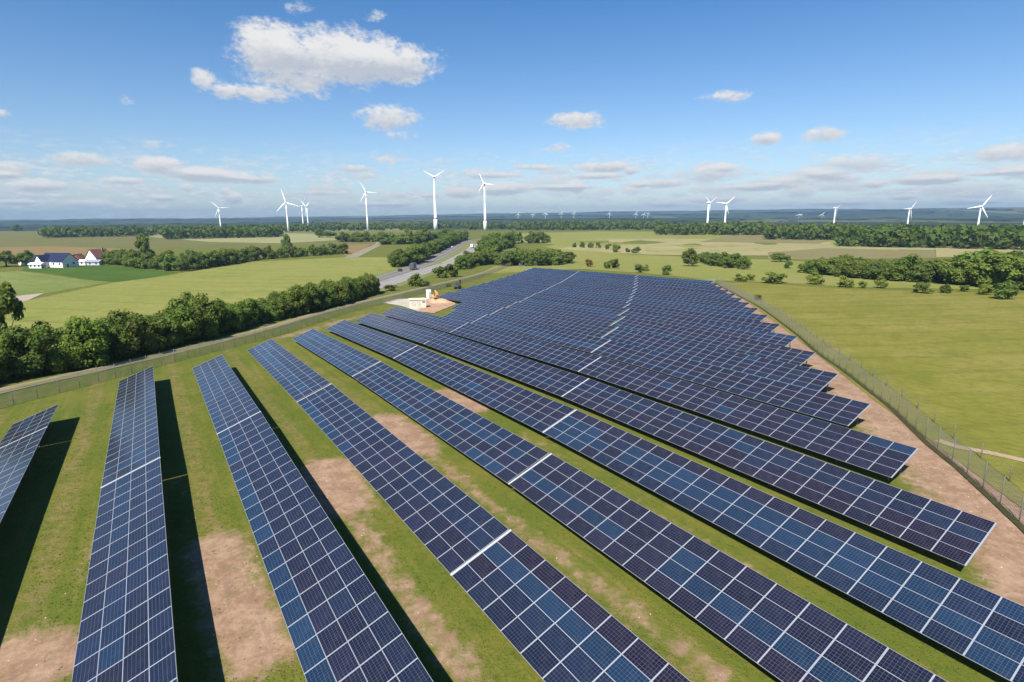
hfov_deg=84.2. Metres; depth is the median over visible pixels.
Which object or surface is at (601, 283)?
solar table
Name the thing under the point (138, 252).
tree
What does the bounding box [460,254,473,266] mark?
tree
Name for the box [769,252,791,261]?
tree
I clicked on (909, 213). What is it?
wind turbine
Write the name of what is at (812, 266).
tree
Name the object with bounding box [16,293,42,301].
bare ground
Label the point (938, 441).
wire fence
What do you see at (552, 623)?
solar table
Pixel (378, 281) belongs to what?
hedge tree
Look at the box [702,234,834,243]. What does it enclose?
field
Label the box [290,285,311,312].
hedge tree
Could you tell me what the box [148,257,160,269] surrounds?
tree
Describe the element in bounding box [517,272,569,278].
solar table
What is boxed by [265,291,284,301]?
hedge tree
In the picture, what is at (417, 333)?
solar table
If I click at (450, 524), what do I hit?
solar table
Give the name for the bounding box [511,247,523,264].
tree
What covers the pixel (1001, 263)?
tree
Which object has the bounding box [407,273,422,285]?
shrub
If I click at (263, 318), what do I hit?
hedge tree
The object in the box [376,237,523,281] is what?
road
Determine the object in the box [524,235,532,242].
tree
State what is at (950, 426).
pasture fence
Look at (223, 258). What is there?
tree
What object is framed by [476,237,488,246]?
tree
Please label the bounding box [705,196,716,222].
wind turbine
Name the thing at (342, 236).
tree
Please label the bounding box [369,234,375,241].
tree
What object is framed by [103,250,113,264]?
tree
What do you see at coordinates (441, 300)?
dirt heap
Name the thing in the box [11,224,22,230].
tree
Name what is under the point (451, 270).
shrub
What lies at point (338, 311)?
wire fence
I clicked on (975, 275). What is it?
tree
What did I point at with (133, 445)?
solar table
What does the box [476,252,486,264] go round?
tree
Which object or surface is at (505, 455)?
solar table
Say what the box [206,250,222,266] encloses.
tree
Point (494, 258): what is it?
tree
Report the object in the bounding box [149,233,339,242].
field
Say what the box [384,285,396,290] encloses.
shrub
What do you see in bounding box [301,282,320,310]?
hedge tree
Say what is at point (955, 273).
tree
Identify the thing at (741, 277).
shrub
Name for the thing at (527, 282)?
solar table
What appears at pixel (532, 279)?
solar table
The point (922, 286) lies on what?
shrub
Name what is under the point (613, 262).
shrub
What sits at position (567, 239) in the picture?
field
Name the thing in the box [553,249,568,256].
tree
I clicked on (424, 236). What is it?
tree
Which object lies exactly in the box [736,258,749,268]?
tree
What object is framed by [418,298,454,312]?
bare earth
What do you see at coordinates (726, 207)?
wind turbine
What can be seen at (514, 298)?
solar table
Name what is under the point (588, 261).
shrub
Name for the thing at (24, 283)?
field
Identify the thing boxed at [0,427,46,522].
solar table
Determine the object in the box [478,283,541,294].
solar table
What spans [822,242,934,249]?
field
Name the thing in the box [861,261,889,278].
tree
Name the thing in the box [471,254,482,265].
tree
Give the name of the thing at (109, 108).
sky
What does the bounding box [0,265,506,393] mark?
track
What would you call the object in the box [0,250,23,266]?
tree
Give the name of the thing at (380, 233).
tree
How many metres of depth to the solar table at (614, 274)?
244.05 m
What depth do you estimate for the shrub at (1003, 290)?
160.98 m
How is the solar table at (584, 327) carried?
on the ground at (338, 484)
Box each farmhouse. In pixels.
[18,252,35,265]
[34,254,49,266]
[84,247,107,263]
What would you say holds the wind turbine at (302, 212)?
on the ground at (338, 484)
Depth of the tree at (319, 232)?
871.26 m
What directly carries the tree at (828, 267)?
on the ground at (338, 484)
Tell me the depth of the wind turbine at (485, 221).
1263.33 m
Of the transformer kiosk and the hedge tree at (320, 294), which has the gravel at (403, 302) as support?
the transformer kiosk
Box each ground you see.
[0,218,1023,681]
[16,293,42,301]
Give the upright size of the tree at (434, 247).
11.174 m
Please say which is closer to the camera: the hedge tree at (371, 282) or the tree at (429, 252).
the hedge tree at (371, 282)
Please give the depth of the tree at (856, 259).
253.09 m
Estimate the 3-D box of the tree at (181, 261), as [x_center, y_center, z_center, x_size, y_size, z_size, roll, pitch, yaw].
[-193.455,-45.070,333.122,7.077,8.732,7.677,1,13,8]
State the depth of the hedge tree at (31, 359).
77.41 m
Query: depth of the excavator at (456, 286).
204.17 m
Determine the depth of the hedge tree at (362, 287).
177.34 m
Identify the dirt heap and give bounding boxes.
[429,298,451,302]
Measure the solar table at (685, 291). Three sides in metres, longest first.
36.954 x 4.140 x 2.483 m
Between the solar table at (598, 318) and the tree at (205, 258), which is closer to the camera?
the solar table at (598, 318)
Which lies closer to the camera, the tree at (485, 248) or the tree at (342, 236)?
the tree at (485, 248)
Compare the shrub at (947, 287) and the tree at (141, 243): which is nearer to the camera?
the shrub at (947, 287)
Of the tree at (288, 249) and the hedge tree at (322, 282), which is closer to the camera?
the hedge tree at (322, 282)
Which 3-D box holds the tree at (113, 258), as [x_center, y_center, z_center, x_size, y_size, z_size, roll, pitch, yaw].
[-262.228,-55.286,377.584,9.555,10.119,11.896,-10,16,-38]
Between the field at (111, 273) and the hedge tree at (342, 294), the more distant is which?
the field at (111, 273)
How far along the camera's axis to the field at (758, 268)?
300.19 m
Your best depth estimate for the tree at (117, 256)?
368.74 m
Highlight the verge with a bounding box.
[243,239,524,328]
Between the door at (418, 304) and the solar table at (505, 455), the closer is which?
the solar table at (505, 455)
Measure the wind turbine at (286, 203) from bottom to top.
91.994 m
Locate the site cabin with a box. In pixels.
[426,289,430,298]
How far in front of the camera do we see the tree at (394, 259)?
353.48 m
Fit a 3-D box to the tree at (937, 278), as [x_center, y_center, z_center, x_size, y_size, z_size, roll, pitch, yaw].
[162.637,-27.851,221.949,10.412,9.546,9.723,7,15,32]
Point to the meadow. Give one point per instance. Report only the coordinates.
(945, 354)
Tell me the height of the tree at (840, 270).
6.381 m
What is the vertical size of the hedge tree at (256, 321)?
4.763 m
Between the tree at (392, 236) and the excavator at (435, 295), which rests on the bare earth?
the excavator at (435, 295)
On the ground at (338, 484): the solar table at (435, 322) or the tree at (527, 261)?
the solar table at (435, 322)
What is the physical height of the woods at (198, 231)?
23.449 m
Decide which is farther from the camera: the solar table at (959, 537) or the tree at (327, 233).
the tree at (327, 233)
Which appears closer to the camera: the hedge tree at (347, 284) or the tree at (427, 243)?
the hedge tree at (347, 284)
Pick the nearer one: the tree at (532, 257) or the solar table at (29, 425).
the solar table at (29, 425)
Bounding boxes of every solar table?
[0,404,58,447]
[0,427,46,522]
[71,457,177,681]
[101,366,159,486]
[192,355,259,432]
[217,411,432,681]
[247,339,329,400]
[292,329,378,375]
[297,383,508,573]
[326,320,416,357]
[352,361,548,482]
[356,313,443,343]
[381,307,466,332]
[393,345,574,435]
[424,333,587,400]
[438,292,513,307]
[443,309,486,322]
[450,323,599,374]
[450,529,690,681]
[451,301,501,314]
[454,288,525,302]
[467,285,534,298]
[472,314,608,354]
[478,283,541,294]
[488,280,549,290]
[490,308,615,337]
[495,278,554,288]
[504,276,561,284]
[507,302,621,325]
[508,453,947,681]
[511,274,564,280]
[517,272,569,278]
[520,297,625,314]
[523,271,572,275]
[526,269,575,273]
[530,293,628,307]
[532,268,577,271]
[539,290,630,302]
[542,409,1023,681]
[546,287,632,298]
[552,284,633,294]
[558,281,635,290]
[561,378,996,566]
[564,279,635,287]
[565,277,636,284]
[570,275,635,281]
[573,273,636,278]
[576,271,636,276]
[578,357,917,480]
[591,340,870,427]
[602,327,838,392]
[610,317,815,366]
[618,309,796,347]
[623,303,780,332]
[624,299,767,321]
[627,295,757,313]
[630,292,749,306]
[633,285,735,296]
[634,282,729,292]
[634,288,742,301]
[635,278,717,285]
[635,280,722,289]
[636,275,712,282]
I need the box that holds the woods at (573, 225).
[281,219,667,231]
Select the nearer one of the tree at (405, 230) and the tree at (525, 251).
the tree at (525, 251)
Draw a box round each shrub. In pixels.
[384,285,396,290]
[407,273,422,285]
[416,279,429,285]
[431,266,446,277]
[444,264,460,276]
[585,259,592,266]
[604,261,610,267]
[610,259,619,267]
[631,246,640,252]
[634,264,644,272]
[661,265,672,274]
[733,273,747,280]
[746,274,755,279]
[760,272,787,283]
[784,260,793,267]
[806,272,824,283]
[836,275,853,286]
[858,281,867,287]
[873,276,888,287]
[913,282,933,292]
[940,284,952,292]
[959,285,969,291]
[976,283,993,294]
[992,280,1019,298]
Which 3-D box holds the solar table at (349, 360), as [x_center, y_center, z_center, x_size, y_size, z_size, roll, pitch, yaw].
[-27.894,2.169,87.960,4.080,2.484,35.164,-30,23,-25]
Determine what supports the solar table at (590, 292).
on the ground at (338, 484)
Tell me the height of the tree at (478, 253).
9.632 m
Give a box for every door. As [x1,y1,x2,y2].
[411,301,415,307]
[416,301,420,307]
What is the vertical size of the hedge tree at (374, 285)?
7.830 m
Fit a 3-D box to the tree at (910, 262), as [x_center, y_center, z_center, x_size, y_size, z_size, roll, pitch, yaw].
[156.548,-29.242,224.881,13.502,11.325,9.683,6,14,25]
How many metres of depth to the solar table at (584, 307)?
130.88 m
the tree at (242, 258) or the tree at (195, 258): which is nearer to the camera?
the tree at (195, 258)
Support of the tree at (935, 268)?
on the field at (758, 268)
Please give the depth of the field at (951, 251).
455.36 m
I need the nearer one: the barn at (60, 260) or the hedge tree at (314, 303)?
the hedge tree at (314, 303)
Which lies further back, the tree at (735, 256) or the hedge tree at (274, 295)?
the tree at (735, 256)
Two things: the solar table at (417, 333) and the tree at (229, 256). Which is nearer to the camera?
the solar table at (417, 333)
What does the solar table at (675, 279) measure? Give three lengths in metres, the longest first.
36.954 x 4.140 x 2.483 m
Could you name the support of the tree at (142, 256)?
on the ground at (338, 484)
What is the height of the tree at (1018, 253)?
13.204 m
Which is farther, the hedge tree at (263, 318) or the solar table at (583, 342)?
the hedge tree at (263, 318)
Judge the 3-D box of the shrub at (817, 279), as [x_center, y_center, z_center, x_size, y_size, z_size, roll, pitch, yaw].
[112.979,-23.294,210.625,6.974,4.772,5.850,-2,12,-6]
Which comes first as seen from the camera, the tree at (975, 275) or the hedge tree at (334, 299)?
the hedge tree at (334, 299)
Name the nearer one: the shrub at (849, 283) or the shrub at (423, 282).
the shrub at (849, 283)
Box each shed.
[27,262,46,267]
[79,259,87,264]
[86,260,104,264]
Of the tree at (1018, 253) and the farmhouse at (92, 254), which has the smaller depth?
the tree at (1018, 253)
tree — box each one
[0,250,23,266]
[0,281,25,330]
[0,331,23,381]
[4,324,69,377]
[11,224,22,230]
[16,250,33,265]
[27,320,64,349]
[42,332,86,372]
[59,315,110,367]
[83,316,116,350]
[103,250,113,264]
[103,317,132,358]
[107,309,158,357]
[110,251,118,264]
[113,251,124,262]
[115,248,128,264]
[121,255,128,266]
[121,309,162,349]
[124,251,139,265]
[127,249,142,266]
[127,253,150,267]
[134,233,155,256]
[136,318,166,352]
[140,258,152,268]
[141,253,153,259]
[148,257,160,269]
[150,313,168,331]
[153,249,174,268]
[153,252,171,268]
[153,317,181,347]
[156,308,177,320]
[160,252,180,270]
[163,297,218,340]
[163,305,201,344]
[175,257,190,270]
[178,253,188,267]
[180,291,209,336]
[184,248,199,267]
[187,254,201,269]
[196,251,210,267]
[199,309,219,337]
[205,298,233,334]
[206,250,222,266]
[212,250,225,264]
[217,247,235,263]
[218,308,242,331]
[225,304,247,330]
[232,252,239,262]
[234,297,262,326]
[238,251,246,261]
[239,248,247,258]
[245,247,253,260]
[248,245,258,258]
[248,305,261,324]
[251,247,264,259]
[256,297,271,320]
[258,305,268,322]
[260,302,279,320]
[262,245,274,258]
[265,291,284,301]
[268,298,289,318]
[275,248,285,257]
[276,300,294,317]
[280,234,292,247]
[282,287,306,314]
[283,245,295,256]
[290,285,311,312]
[296,247,304,256]
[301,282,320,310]
[307,244,318,255]
[309,283,330,299]
[311,287,325,308]
[314,228,324,237]
[317,247,327,254]
[317,284,333,308]
[318,280,336,291]
[321,283,340,305]
[323,231,337,237]
[325,279,349,303]
[327,243,338,253]
[328,247,335,254]
[334,231,349,241]
[336,243,348,253]
[337,276,349,283]
[340,277,361,299]
[341,279,354,301]
[347,235,356,241]
[354,232,365,241]
[354,282,362,298]
[357,280,365,297]
[360,278,369,295]
[362,278,374,294]
[363,231,370,241]
[363,273,376,293]
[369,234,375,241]
[373,275,380,291]
[375,233,390,243]
[376,231,388,243]
[387,251,406,265]
[389,233,398,243]
[389,255,401,266]
[390,248,411,260]
[394,232,412,243]
[401,248,418,263]
[403,228,415,242]
[407,244,427,261]
[411,235,420,242]
[415,230,429,242]
[419,244,432,257]
[422,242,432,250]
[425,230,436,241]
[429,241,438,252]
[438,229,447,234]
[439,233,453,242]
[439,240,446,248]
[454,256,470,269]
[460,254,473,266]
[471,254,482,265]
[472,251,489,263]
[474,241,491,251]
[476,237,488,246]
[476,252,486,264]
[478,240,494,247]
[480,251,493,264]
[481,246,490,251]
[485,234,500,247]
[489,239,499,246]
[489,246,498,253]
[490,253,499,263]
[495,253,509,263]
[498,251,521,265]
[500,232,515,247]
[501,239,509,248]
[510,230,518,240]
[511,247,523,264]
[518,232,523,242]
[520,248,532,263]
[520,253,531,265]
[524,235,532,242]
[527,230,535,242]
[529,249,542,264]
[532,248,549,265]
[533,232,546,242]
[541,233,550,241]
[545,249,561,264]
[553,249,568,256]
[558,254,566,263]
[562,251,575,262]
[566,255,573,262]
[612,244,620,251]
[681,248,699,265]
[699,252,707,260]
[703,252,714,263]
[706,252,722,265]
[716,251,730,265]
[717,257,723,265]
[721,257,735,267]
[724,253,740,264]
[736,256,751,265]
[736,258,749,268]
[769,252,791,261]
[797,263,808,272]
[806,259,822,273]
[817,257,839,274]
[833,263,849,276]
[835,255,857,265]
[838,254,863,261]
[842,261,867,277]
[858,258,869,277]
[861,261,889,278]
[877,260,891,278]
[880,264,911,280]
[886,253,921,280]
[905,263,937,281]
[912,258,940,281]
[930,255,969,282]
[937,257,972,283]
[950,247,998,284]
[964,262,1010,286]
[968,254,1018,285]
[975,252,1023,286]
[1010,250,1023,257]
[1015,262,1023,289]
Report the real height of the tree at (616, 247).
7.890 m
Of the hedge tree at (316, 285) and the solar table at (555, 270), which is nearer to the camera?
the hedge tree at (316, 285)
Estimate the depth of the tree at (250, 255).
411.11 m
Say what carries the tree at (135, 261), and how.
on the ground at (338, 484)
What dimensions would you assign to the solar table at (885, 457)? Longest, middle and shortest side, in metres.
36.954 x 4.140 x 2.483 m
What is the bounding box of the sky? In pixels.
[0,0,1023,219]
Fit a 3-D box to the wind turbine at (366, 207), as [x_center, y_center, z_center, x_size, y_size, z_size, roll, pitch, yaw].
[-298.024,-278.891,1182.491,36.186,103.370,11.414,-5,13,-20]
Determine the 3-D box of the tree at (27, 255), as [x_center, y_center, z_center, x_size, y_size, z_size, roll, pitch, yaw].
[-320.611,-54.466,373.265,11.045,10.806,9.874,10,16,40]
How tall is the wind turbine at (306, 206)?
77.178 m
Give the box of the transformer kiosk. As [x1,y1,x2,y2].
[408,298,426,307]
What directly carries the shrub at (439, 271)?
on the ground at (338, 484)
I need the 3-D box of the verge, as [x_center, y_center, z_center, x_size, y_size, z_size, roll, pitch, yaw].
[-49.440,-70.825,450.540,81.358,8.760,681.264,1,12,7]
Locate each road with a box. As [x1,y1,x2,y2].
[226,244,476,329]
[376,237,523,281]
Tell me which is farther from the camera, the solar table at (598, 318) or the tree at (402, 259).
the tree at (402, 259)
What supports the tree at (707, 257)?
on the field at (758, 268)
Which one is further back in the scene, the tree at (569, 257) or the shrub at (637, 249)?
the shrub at (637, 249)
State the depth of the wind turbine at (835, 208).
1278.19 m
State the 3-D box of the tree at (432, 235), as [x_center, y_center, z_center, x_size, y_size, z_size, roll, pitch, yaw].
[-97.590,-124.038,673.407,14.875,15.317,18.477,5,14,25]
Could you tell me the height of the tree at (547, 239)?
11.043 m
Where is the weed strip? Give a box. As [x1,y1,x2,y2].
[715,283,1023,532]
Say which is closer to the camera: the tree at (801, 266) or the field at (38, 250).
the tree at (801, 266)
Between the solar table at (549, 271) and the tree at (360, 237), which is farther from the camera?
the tree at (360, 237)
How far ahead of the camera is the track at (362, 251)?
519.90 m
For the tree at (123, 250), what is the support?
on the ground at (338, 484)
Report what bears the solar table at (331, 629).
on the ground at (338, 484)
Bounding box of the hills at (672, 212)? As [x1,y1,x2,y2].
[0,207,1023,220]
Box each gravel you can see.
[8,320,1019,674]
[384,299,428,312]
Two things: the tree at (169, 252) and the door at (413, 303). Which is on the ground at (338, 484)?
the tree at (169, 252)
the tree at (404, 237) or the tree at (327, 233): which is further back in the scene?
the tree at (327, 233)
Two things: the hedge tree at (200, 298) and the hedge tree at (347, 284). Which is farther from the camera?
the hedge tree at (347, 284)
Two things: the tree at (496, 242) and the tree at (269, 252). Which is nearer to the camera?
the tree at (269, 252)
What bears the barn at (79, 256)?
on the ground at (338, 484)
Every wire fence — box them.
[0,331,255,407]
[255,265,508,340]
[518,263,714,280]
[715,277,847,369]
[847,358,1023,524]
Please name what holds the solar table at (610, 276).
on the ground at (338, 484)
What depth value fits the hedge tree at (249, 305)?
121.61 m
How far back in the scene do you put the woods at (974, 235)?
511.15 m
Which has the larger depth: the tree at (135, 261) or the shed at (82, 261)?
the shed at (82, 261)
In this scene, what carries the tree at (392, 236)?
on the ground at (338, 484)
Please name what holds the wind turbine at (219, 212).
on the ground at (338, 484)
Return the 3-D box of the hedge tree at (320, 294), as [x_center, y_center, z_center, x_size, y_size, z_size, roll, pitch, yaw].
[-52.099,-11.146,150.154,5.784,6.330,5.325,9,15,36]
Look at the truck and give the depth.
320.61 m
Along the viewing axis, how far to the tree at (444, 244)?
537.27 m
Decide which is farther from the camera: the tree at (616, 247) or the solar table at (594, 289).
the tree at (616, 247)
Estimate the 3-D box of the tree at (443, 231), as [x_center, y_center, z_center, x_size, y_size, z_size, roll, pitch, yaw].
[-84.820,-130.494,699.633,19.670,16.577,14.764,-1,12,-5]
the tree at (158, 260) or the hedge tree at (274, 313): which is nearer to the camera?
the hedge tree at (274, 313)
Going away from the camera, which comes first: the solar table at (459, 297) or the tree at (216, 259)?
the solar table at (459, 297)
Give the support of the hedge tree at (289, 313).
on the ground at (338, 484)
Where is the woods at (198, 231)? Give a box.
[37,224,283,238]
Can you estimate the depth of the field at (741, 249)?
541.53 m
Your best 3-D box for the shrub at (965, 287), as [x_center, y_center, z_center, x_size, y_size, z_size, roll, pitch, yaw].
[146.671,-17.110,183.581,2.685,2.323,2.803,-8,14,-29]
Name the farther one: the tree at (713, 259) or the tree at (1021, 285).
the tree at (713, 259)
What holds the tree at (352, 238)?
on the ground at (338, 484)
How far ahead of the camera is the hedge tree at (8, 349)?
75.45 m
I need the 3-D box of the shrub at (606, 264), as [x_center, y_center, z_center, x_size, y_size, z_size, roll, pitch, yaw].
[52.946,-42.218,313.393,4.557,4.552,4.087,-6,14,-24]
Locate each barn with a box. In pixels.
[44,253,79,267]
[73,253,84,258]
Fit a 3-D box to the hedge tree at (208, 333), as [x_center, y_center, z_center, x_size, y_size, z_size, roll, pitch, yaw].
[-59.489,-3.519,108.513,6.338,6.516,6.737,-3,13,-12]
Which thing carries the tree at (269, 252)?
on the ground at (338, 484)
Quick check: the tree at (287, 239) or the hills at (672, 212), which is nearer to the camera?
the tree at (287, 239)
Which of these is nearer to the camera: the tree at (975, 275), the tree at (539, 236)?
the tree at (975, 275)
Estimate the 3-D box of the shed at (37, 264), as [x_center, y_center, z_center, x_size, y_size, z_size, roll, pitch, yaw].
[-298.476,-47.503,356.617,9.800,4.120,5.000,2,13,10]
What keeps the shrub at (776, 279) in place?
on the ground at (338, 484)
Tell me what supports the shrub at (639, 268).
on the ground at (338, 484)
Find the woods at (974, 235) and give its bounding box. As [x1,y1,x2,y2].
[761,223,1023,248]
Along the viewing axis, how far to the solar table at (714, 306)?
132.33 m
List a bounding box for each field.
[0,231,374,256]
[0,246,119,255]
[0,271,107,295]
[4,257,401,331]
[22,265,177,281]
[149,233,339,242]
[344,244,369,255]
[484,250,1020,289]
[516,231,834,254]
[550,239,894,255]
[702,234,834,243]
[768,248,934,259]
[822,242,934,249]
[933,245,1023,256]
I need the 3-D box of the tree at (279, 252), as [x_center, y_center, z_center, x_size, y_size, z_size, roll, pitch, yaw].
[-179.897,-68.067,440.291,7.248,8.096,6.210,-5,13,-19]
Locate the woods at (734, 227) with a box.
[653,221,775,234]
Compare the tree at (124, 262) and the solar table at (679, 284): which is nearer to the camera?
the solar table at (679, 284)
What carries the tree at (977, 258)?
on the ground at (338, 484)
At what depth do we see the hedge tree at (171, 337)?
98.34 m
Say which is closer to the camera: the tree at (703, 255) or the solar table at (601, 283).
the solar table at (601, 283)
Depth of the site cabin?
173.20 m
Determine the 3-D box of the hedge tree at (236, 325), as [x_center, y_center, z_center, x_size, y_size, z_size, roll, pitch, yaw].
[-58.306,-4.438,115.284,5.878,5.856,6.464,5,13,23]
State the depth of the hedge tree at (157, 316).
98.92 m
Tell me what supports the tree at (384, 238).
on the ground at (338, 484)
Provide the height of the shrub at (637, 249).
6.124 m
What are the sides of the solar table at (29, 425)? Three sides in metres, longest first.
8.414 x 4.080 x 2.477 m
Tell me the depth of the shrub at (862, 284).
195.31 m
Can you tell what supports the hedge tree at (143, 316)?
on the ground at (338, 484)
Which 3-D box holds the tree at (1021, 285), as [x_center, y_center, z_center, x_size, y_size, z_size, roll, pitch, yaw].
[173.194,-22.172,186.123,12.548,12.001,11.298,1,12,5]
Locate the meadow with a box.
[722,282,1023,508]
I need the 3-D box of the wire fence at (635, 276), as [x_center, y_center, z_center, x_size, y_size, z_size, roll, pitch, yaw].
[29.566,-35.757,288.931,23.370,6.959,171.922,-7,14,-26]
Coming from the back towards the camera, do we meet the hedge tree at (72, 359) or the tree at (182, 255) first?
the tree at (182, 255)
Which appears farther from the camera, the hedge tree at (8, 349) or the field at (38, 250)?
the field at (38, 250)
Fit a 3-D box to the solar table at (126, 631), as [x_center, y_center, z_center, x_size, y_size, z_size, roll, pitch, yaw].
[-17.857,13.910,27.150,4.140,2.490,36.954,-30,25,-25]
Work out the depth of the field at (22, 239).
736.32 m
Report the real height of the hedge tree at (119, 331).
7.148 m
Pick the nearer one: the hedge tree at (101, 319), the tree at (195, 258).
the hedge tree at (101, 319)
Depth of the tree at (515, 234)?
634.13 m
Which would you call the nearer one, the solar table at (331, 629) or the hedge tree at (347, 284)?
the solar table at (331, 629)
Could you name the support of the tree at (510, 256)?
on the field at (758, 268)
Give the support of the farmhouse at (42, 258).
on the ground at (338, 484)
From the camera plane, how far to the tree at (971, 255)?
206.28 m
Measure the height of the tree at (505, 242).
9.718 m
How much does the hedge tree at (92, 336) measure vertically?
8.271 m
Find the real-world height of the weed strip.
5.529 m
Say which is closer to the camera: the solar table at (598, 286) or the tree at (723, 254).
the solar table at (598, 286)
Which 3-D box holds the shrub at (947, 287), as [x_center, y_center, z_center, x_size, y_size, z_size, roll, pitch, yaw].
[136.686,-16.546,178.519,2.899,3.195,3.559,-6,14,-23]
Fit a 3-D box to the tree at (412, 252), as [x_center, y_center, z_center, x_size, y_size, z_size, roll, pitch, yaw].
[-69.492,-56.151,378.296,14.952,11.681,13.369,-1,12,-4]
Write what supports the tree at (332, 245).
on the ground at (338, 484)
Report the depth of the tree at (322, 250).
472.87 m
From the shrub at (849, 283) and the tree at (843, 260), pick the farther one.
the tree at (843, 260)
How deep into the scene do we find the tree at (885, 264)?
230.48 m
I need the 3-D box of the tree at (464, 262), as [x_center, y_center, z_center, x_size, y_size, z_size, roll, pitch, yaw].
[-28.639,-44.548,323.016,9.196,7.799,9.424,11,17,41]
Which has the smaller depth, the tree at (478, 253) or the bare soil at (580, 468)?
the bare soil at (580, 468)
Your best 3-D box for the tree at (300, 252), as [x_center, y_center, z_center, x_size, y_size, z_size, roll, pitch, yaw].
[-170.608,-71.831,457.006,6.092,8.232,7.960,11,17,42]
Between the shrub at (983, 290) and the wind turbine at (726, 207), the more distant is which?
the wind turbine at (726, 207)
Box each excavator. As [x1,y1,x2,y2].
[430,290,438,299]
[454,279,461,288]
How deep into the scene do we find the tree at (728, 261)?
306.86 m
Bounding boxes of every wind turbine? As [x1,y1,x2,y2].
[211,202,227,226]
[277,190,296,231]
[297,199,304,223]
[304,203,308,222]
[360,184,376,231]
[424,171,442,229]
[479,176,492,229]
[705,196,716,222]
[718,198,732,222]
[833,204,840,222]
[907,201,916,223]
[967,195,991,224]
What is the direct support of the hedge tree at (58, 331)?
on the ground at (338, 484)
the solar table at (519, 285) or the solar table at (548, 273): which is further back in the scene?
the solar table at (548, 273)
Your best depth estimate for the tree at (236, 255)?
389.78 m
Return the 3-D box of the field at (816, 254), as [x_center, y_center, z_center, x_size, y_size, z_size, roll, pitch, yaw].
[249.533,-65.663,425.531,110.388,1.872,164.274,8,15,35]
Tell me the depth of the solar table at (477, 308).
133.91 m
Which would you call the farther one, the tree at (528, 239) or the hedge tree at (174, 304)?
the tree at (528, 239)
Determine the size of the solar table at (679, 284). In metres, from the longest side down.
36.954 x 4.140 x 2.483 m
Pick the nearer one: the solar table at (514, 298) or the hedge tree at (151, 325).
the hedge tree at (151, 325)
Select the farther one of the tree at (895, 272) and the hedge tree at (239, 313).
the tree at (895, 272)
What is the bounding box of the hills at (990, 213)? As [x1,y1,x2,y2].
[0,208,1023,225]
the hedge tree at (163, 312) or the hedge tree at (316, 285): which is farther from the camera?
the hedge tree at (316, 285)
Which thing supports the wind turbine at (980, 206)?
on the ground at (338, 484)
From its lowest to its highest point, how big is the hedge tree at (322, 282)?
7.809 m
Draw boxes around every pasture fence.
[724,281,862,366]
[861,360,1023,486]
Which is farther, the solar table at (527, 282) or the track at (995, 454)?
the solar table at (527, 282)
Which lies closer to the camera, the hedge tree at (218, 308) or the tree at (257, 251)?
the hedge tree at (218, 308)
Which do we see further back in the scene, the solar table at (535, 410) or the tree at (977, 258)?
the tree at (977, 258)
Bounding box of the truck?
[409,263,416,269]
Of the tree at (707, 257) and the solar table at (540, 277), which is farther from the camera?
the tree at (707, 257)
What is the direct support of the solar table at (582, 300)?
on the ground at (338, 484)
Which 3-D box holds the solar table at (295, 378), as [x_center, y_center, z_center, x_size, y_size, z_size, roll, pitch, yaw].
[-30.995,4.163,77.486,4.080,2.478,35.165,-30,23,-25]
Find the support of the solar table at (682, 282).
on the ground at (338, 484)
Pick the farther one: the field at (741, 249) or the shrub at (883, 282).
the field at (741, 249)
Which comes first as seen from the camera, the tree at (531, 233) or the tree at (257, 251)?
the tree at (257, 251)
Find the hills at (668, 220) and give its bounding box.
[0,218,1023,229]
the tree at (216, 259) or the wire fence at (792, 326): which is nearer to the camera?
the wire fence at (792, 326)
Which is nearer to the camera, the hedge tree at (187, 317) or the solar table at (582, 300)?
the hedge tree at (187, 317)
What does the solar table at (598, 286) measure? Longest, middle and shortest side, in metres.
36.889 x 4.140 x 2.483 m
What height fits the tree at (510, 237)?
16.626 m
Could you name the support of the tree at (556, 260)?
on the field at (758, 268)
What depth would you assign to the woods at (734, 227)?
869.60 m
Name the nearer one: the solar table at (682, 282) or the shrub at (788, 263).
the solar table at (682, 282)
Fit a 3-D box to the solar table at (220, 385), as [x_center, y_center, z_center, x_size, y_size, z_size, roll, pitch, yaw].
[-33.541,6.280,66.223,4.080,2.483,31.821,-30,24,-25]
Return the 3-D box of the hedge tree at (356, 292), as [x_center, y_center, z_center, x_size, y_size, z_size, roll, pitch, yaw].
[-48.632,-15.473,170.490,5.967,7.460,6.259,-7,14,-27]
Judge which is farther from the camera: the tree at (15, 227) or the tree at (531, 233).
the tree at (15, 227)
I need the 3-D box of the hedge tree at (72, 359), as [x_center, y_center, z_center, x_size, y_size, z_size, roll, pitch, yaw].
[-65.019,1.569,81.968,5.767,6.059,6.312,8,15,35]
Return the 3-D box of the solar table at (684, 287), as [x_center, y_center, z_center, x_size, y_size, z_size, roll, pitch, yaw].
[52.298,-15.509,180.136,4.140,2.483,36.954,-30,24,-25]
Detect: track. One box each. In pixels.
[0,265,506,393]
[344,241,380,257]
[934,439,1023,461]
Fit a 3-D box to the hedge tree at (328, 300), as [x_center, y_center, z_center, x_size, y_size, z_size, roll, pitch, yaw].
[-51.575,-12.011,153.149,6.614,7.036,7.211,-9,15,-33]
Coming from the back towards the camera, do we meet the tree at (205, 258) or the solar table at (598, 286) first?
the tree at (205, 258)
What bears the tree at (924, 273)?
on the ground at (338, 484)
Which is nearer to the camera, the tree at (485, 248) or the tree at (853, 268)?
the tree at (853, 268)
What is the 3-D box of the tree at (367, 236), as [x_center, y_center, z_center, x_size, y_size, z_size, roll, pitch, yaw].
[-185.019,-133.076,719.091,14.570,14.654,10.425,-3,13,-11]
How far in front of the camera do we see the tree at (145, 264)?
348.13 m

